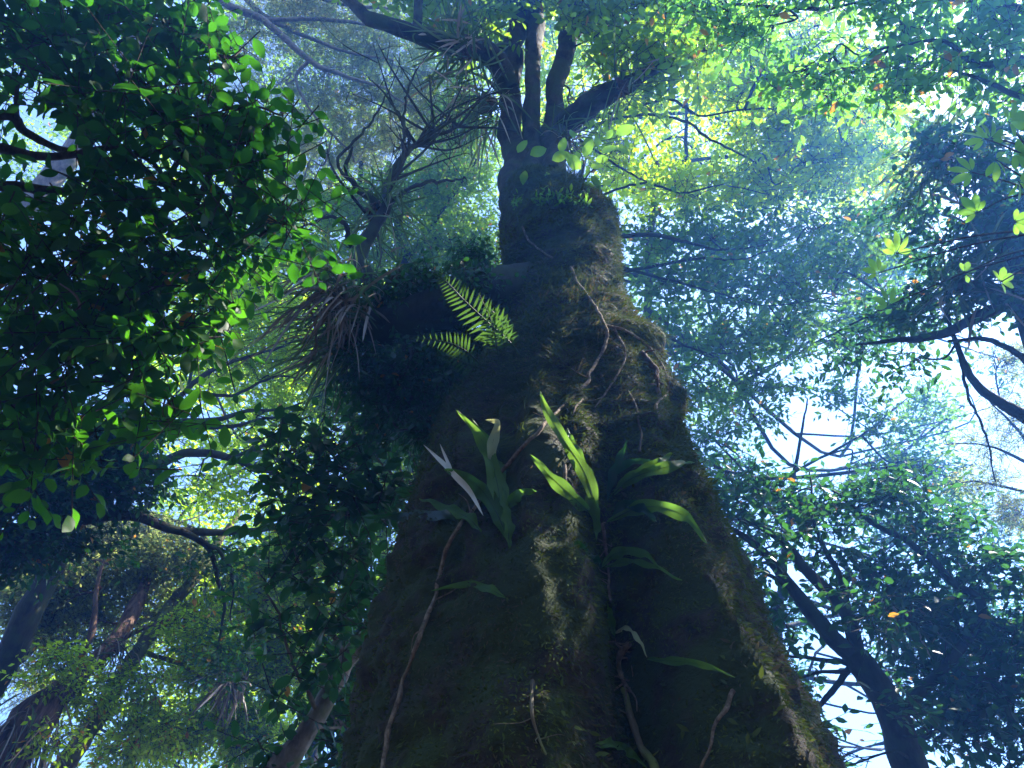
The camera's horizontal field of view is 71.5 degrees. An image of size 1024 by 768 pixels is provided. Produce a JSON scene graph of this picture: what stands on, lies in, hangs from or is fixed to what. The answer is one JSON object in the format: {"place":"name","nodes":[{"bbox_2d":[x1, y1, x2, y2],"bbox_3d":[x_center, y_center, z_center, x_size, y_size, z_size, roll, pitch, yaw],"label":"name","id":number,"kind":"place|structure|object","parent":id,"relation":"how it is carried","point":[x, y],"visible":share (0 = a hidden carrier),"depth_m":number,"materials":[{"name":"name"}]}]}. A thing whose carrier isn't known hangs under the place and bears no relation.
{"place":"outdoors","nodes":[
{"label":"outdoors","id":0,"kind":"place"},
{"bbox_2d":[0,0,1023,767],"label":"sky","id":1,"kind":"structure","parent":0,"point":[787,448],"materials":[{"name":"white"}]},
{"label":"ground","id":2,"kind":"structure","parent":0,"visible":0},
{"bbox_2d":[0,506,184,718],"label":"dark trunk tree","id":3,"kind":"object","parent":2,"relation":"on","point":[145,530],"visible":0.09,"depth_m":12.35,"materials":[{"name":"green plant"}]},
{"bbox_2d":[0,520,219,767],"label":"stringy bark tree","id":4,"kind":"object","parent":2,"relation":"on","point":[89,596],"visible":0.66,"depth_m":10.70,"materials":[{"name":"plant"}]},
{"bbox_2d":[0,182,278,540],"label":"broadleaf tree","id":5,"kind":"object","parent":2,"relation":"on","point":[85,326],"visible":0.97,"depth_m":3.15,"materials":[{"name":"green plant"}]},
{"bbox_2d":[0,386,280,706],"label":"dark branch tree","id":6,"kind":"object","parent":2,"relation":"on","point":[26,550],"visible":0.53,"depth_m":7.83,"materials":[{"name":"green plant"}]},
{"bbox_2d":[0,0,336,767],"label":"distant tree","id":7,"kind":"object","parent":2,"relation":"on","point":[66,134],"visible":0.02,"depth_m":18.72,"materials":[{"name":"green plant"}]},
{"bbox_2d":[0,507,344,767],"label":"mossy trunk tree","id":8,"kind":"object","parent":2,"relation":"on","point":[155,729],"visible":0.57,"depth_m":10.21,"materials":[{"name":"green plant"}]},
{"bbox_2d":[0,691,73,767],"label":"perching lily","id":9,"kind":"object","parent":8,"relation":"attached to","point":[42,764],"visible":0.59,"depth_m":8.43,"materials":[{"name":"green plant"}]},
{"bbox_2d":[63,621,161,717],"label":"perching lily","id":10,"kind":"object","parent":8,"relation":"attached to","point":[120,647],"visible":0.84,"depth_m":9.92,"materials":[{"name":"green plant"}]},
{"bbox_2d":[188,666,258,732],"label":"perching lily","id":11,"kind":"object","parent":8,"relation":"attached to","point":[237,697],"visible":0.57,"depth_m":10.23,"materials":[{"name":"green plant"}]},
{"bbox_2d":[0,248,355,697],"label":"fan branched tree","id":12,"kind":"object","parent":2,"relation":"on","point":[24,622],"visible":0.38,"depth_m":11.63,"materials":[{"name":"green plant"}]},
{"bbox_2d":[0,161,363,767],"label":"distant tree","id":13,"kind":"object","parent":2,"relation":"on","point":[247,543],"visible":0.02,"depth_m":15.76,"materials":[{"name":"green plant"}]},
{"bbox_2d":[0,0,365,335],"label":"broadleaf tree","id":14,"kind":"object","parent":2,"relation":"on","point":[209,140],"visible":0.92,"depth_m":3.41,"materials":[{"name":"green plant"}]},
{"bbox_2d":[1,0,491,246],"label":"grey needle tree","id":15,"kind":"object","parent":2,"relation":"on","point":[278,26],"visible":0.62,"depth_m":16.30,"materials":[{"name":"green plant"}]},
{"bbox_2d":[107,160,390,562],"bbox_3d":[-6.593,3.335,13.782,9.213,19.804,7.694,0,-50,0],"label":"distant tree","id":16,"kind":"object","parent":2,"relation":"on","point":[195,517],"visible":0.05,"depth_m":17.71,"materials":[{"name":"green plant"}]},
{"bbox_2d":[202,351,420,767],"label":"slender tree","id":17,"kind":"object","parent":2,"relation":"on","point":[326,686],"visible":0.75,"depth_m":4.62,"materials":[{"name":"green plant"}]},
{"bbox_2d":[237,66,500,666],"bbox_3d":[-2.648,1.567,11.215,5.518,18.047,8.315,0,-50,0],"label":"leaved tree","id":18,"kind":"object","parent":2,"relation":"on","point":[440,202],"visible":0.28,"depth_m":14.27,"materials":[{"name":"green plant"}]},
{"bbox_2d":[232,0,550,262],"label":"distant tree","id":19,"kind":"object","parent":2,"relation":"on","point":[492,157],"visible":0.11,"depth_m":20.00,"materials":[{"name":"green plant"}]},
{"bbox_2d":[301,0,851,767],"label":"mossy tree","id":20,"kind":"object","parent":2,"relation":"on","point":[481,660],"visible":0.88,"depth_m":2.87,"materials":[{"name":"brown plant"}]},
{"bbox_2d":[205,221,402,420],"bbox_3d":[-1.308,-0.329,4.415,1.046,1.347,1.061,13,-51,-10],"label":"perching lily","id":21,"kind":"object","parent":20,"relation":"attached to","point":[338,304],"visible":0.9,"depth_m":4.55,"materials":[{"name":"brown plant"}]},
{"bbox_2d":[233,284,393,439],"bbox_3d":[-1.248,-0.203,4.790,1.047,0.884,1.053,-15,-52,12],"label":"perching lily","id":22,"kind":"object","parent":20,"relation":"attached to","point":[315,361],"visible":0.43,"depth_m":4.83,"materials":[{"name":"green plant"}]},
{"bbox_2d":[316,165,444,270],"bbox_3d":[-1.124,-1.381,5.938,1.132,1.131,0.985,0,-50,0],"label":"perching lily","id":23,"kind":"object","parent":20,"relation":"attached to","point":[371,209],"visible":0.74,"depth_m":6.01,"materials":[{"name":"green plant"}]},
{"bbox_2d":[345,242,447,294],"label":"perching lily","id":24,"kind":"object","parent":20,"relation":"attached to","point":[399,260],"visible":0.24,"depth_m":5.15,"materials":[{"name":"green plant"}]},
{"bbox_2d":[313,233,526,476],"bbox_3d":[-0.633,-0.341,5.068,1.474,2.193,1.389,0,-50,0],"label":"hanging plant","id":25,"kind":"object","parent":20,"relation":"hanging from","point":[398,376],"visible":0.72,"depth_m":4.79,"materials":[{"name":"green plant"}]},
{"bbox_2d":[359,410,536,548],"bbox_3d":[-0.307,0.536,3.046,0.267,0.785,0.983,33,-57,-25],"label":"strap fern","id":26,"kind":"object","parent":20,"relation":"attached to","point":[493,495],"visible":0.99,"depth_m":2.96,"materials":[{"name":"green plant"}]},
{"bbox_2d":[424,445,482,514],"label":"dead leaf","id":27,"kind":"object","parent":26,"relation":"hanging from","point":[462,483],"visible":0.94,"depth_m":2.97,"materials":[{"name":"grey plant"}]},
{"bbox_2d":[391,0,511,145],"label":"perching lily","id":28,"kind":"object","parent":20,"relation":"attached to","point":[467,50],"visible":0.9,"depth_m":8.39,"materials":[{"name":"green plant"}]},
{"bbox_2d":[412,273,520,374],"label":"feather fern","id":29,"kind":"object","parent":20,"relation":"attached to","point":[484,334],"visible":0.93,"depth_m":3.91,"materials":[{"name":"green plant"}]},
{"bbox_2d":[431,580,505,598],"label":"strap fern","id":30,"kind":"object","parent":20,"relation":"attached to","point":[491,588],"visible":0.99,"depth_m":2.48,"materials":[{"name":"green plant"}]},
{"bbox_2d":[408,59,530,189],"bbox_3d":[-0.447,-2.897,7.923,1.376,2.224,1.486,-14,-51,12],"label":"perching lily","id":31,"kind":"object","parent":20,"relation":"attached to","point":[487,106],"visible":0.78,"depth_m":8.25,"materials":[{"name":"green plant"}]},
{"bbox_2d":[380,265,608,767],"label":"vine","id":32,"kind":"object","parent":20,"relation":"attached to","point":[435,598],"visible":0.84,"depth_m":2.73,"materials":[{"name":"brown plant"}]},
{"bbox_2d":[500,679,564,754],"bbox_3d":[0.057,0.931,2.009,0.210,0.227,0.092,33,-58,-25],"label":"root","id":33,"kind":"object","parent":20,"relation":"attached to","point":[531,703],"visible":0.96,"depth_m":1.98,"materials":[{"name":"brown plant"}]},
{"bbox_2d":[522,226,552,257],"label":"vine","id":34,"kind":"object","parent":20,"relation":"attached to","point":[528,240],"visible":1,"depth_m":5.39,"materials":[{"name":"brown plant"}]},
{"bbox_2d":[563,464,579,495],"bbox_3d":[0.240,0.385,2.845,0.017,0.110,0.104,-35,-58,25],"label":"root","id":35,"kind":"object","parent":20,"relation":"attached to","point":[564,471],"visible":0.55,"depth_m":2.82,"materials":[{"name":"brown plant"}]},
{"bbox_2d":[517,124,634,188],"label":"climbing vine","id":36,"kind":"object","parent":20,"relation":"attached to","point":[572,160],"visible":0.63,"depth_m":6.36,"materials":[{"name":"green plant"}]},
{"bbox_2d":[535,103,619,181],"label":"perching lily","id":37,"kind":"object","parent":20,"relation":"attached to","point":[578,136],"visible":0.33,"depth_m":8.18,"materials":[{"name":"green plant"}]},
{"bbox_2d":[572,398,583,415],"bbox_3d":[0.318,0.108,3.385,0.018,0.200,0.106,-34,-58,25],"label":"root","id":38,"kind":"object","parent":20,"relation":"attached to","point":[577,405],"visible":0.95,"depth_m":3.34,"materials":[{"name":"brown plant"}]},
{"bbox_2d":[597,522,611,601],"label":"vine","id":39,"kind":"object","parent":20,"relation":"attached to","point":[604,544],"visible":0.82,"depth_m":2.87,"materials":[{"name":"brown plant"}]},
{"bbox_2d":[588,320,626,406],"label":"vine","id":40,"kind":"object","parent":20,"relation":"attached to","point":[624,349],"visible":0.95,"depth_m":3.87,"materials":[{"name":"brown plant"}]},
{"bbox_2d":[530,391,706,543],"bbox_3d":[0.595,0.379,3.024,1.133,0.994,0.400,22,-54,-18],"label":"strap fern","id":41,"kind":"object","parent":20,"relation":"attached to","point":[561,486],"visible":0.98,"depth_m":2.92,"materials":[{"name":"green plant"}]},
{"bbox_2d":[594,737,646,767],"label":"strap fern","id":42,"kind":"object","parent":20,"relation":"attached to","point":[610,742],"visible":1,"depth_m":2.20,"materials":[{"name":"green plant"}]},
{"bbox_2d":[608,639,636,709],"bbox_3d":[0.433,1.048,2.510,0.210,0.319,0.157,25,-54,-20],"label":"root","id":43,"kind":"object","parent":20,"relation":"attached to","point":[624,648],"visible":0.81,"depth_m":2.58,"materials":[{"name":"brown plant"}]},
{"bbox_2d":[559,18,691,170],"bbox_3d":[1.251,-3.290,8.042,1.567,1.770,1.781,0,-50,0],"label":"perching lily","id":44,"kind":"object","parent":20,"relation":"attached to","point":[625,84],"visible":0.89,"depth_m":8.11,"materials":[{"name":"green plant"}]},
{"bbox_2d":[574,539,681,656],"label":"strap fern","id":45,"kind":"object","parent":20,"relation":"attached to","point":[618,553],"visible":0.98,"depth_m":2.70,"materials":[{"name":"green plant"}]},
{"bbox_2d":[627,390,642,452],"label":"vine","id":46,"kind":"object","parent":20,"relation":"attached to","point":[638,422],"visible":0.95,"depth_m":3.31,"materials":[{"name":"brown plant"}]},
{"bbox_2d":[606,324,668,416],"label":"vine","id":47,"kind":"object","parent":20,"relation":"attached to","point":[636,337],"visible":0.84,"depth_m":4.12,"materials":[{"name":"brown plant"}]},
{"bbox_2d":[618,687,658,767],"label":"root","id":48,"kind":"object","parent":20,"relation":"attached to","point":[649,757],"visible":0.91,"depth_m":2.35,"materials":[{"name":"brown plant"}]},
{"bbox_2d":[638,349,663,394],"bbox_3d":[0.778,-0.078,3.906,0.120,0.383,0.226,0,-50,0],"label":"bark strip","id":49,"kind":"object","parent":20,"relation":"attached to","point":[649,362],"visible":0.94,"depth_m":3.97,"materials":[{"name":"grey plant"}]},
{"bbox_2d":[647,656,734,677],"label":"strap fern","id":50,"kind":"object","parent":20,"relation":"attached to","point":[674,661],"visible":1,"depth_m":2.26,"materials":[{"name":"green plant"}]},
{"bbox_2d":[699,689,735,767],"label":"root","id":51,"kind":"object","parent":20,"relation":"attached to","point":[725,709],"visible":1,"depth_m":2.07,"materials":[{"name":"brown plant"}]},
{"bbox_2d":[489,0,960,236],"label":"distant tree","id":52,"kind":"object","parent":2,"relation":"on","point":[701,158],"visible":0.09,"depth_m":19.70,"materials":[{"name":"green plant"}]},
{"bbox_2d":[567,0,931,240],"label":"sunlit canopy tree","id":53,"kind":"object","parent":2,"relation":"on","point":[862,153],"visible":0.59,"depth_m":12.17,"materials":[{"name":"green plant"}]},
{"bbox_2d":[621,174,932,432],"bbox_3d":[3.853,1.214,7.903,6.761,13.568,3.643,-16,-52,13],"label":"green canopy tree","id":54,"kind":"object","parent":2,"relation":"on","point":[713,283],"visible":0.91,"depth_m":11.27,"materials":[{"name":"green plant"}]},
{"bbox_2d":[579,161,987,471],"bbox_3d":[5.091,4.536,14.208,12.317,18.667,10.917,0,-50,0],"label":"distant tree","id":55,"kind":"object","parent":2,"relation":"on","point":[849,310],"visible":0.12,"depth_m":16.73,"materials":[{"name":"green plant"}]},
{"bbox_2d":[623,0,1023,151],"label":"overhanging leafy tree","id":56,"kind":"object","parent":2,"relation":"on","point":[948,55],"visible":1,"depth_m":6.89,"materials":[{"name":"green plant"}]},
{"bbox_2d":[643,160,1023,763],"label":"distant tree","id":57,"kind":"object","parent":2,"relation":"on","point":[849,684],"visible":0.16,"depth_m":15.80,"materials":[{"name":"green plant"}]},
{"bbox_2d":[684,360,989,644],"bbox_3d":[5.608,4.619,10.175,6.774,12.663,3.684,0,-50,0],"label":"open canopy tree","id":58,"kind":"object","parent":2,"relation":"on","point":[704,437],"visible":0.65,"depth_m":13.27,"materials":[{"name":"green plant"}]},
{"bbox_2d":[707,441,1023,767],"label":"forked tree","id":59,"kind":"object","parent":2,"relation":"on","point":[964,690],"visible":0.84,"depth_m":7.04,"materials":[{"name":"green plant"}]},
{"bbox_2d":[864,575,961,667],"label":"perching lily","id":60,"kind":"object","parent":59,"relation":"attached to","point":[916,612],"visible":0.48,"depth_m":7.01,"materials":[{"name":"green plant"}]},
{"bbox_2d":[793,96,1023,481],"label":"heavy limbed tree","id":61,"kind":"object","parent":2,"relation":"on","point":[897,316],"visible":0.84,"depth_m":8.22,"materials":[{"name":"green plant"}]},
{"bbox_2d":[863,72,1023,255],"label":"perching lily","id":62,"kind":"object","parent":61,"relation":"attached to","point":[911,161],"visible":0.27,"depth_m":8.51,"materials":[{"name":"green plant"}]},
{"bbox_2d":[911,212,1023,350],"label":"perching lily","id":63,"kind":"object","parent":61,"relation":"attached to","point":[975,263],"visible":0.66,"depth_m":7.90,"materials":[{"name":"green plant"}]},
{"bbox_2d":[862,101,1023,309],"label":"five leaflet sapling","id":64,"kind":"object","parent":2,"relation":"on","point":[974,203],"visible":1,"depth_m":4.27,"materials":[{"name":"green plant"}]},
{"bbox_2d":[930,331,1023,544],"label":"lacy branched tree","id":65,"kind":"object","parent":2,"relation":"on","point":[1006,504],"visible":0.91,"depth_m":11.21,"materials":[{"name":"green plant"}]}
]}

